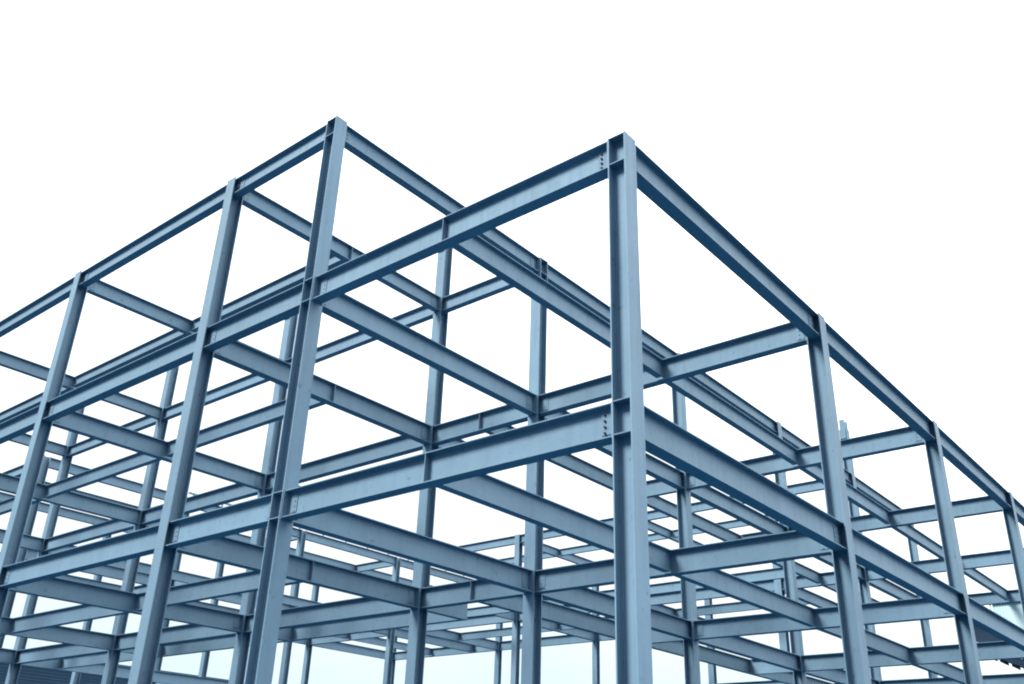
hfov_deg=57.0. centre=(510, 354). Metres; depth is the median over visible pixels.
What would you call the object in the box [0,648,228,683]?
shed
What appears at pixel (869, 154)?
sky
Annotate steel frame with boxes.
[0,115,1023,683]
[0,455,494,683]
[398,480,858,683]
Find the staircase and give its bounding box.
[973,625,1023,669]
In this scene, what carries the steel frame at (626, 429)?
on the ground
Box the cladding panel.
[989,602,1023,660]
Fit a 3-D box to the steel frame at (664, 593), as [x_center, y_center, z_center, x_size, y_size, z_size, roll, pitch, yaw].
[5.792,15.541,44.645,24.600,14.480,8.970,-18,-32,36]
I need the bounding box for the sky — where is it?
[0,0,1023,683]
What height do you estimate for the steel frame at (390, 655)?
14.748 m
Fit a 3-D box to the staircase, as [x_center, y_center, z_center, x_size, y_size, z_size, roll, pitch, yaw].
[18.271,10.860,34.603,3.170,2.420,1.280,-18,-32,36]

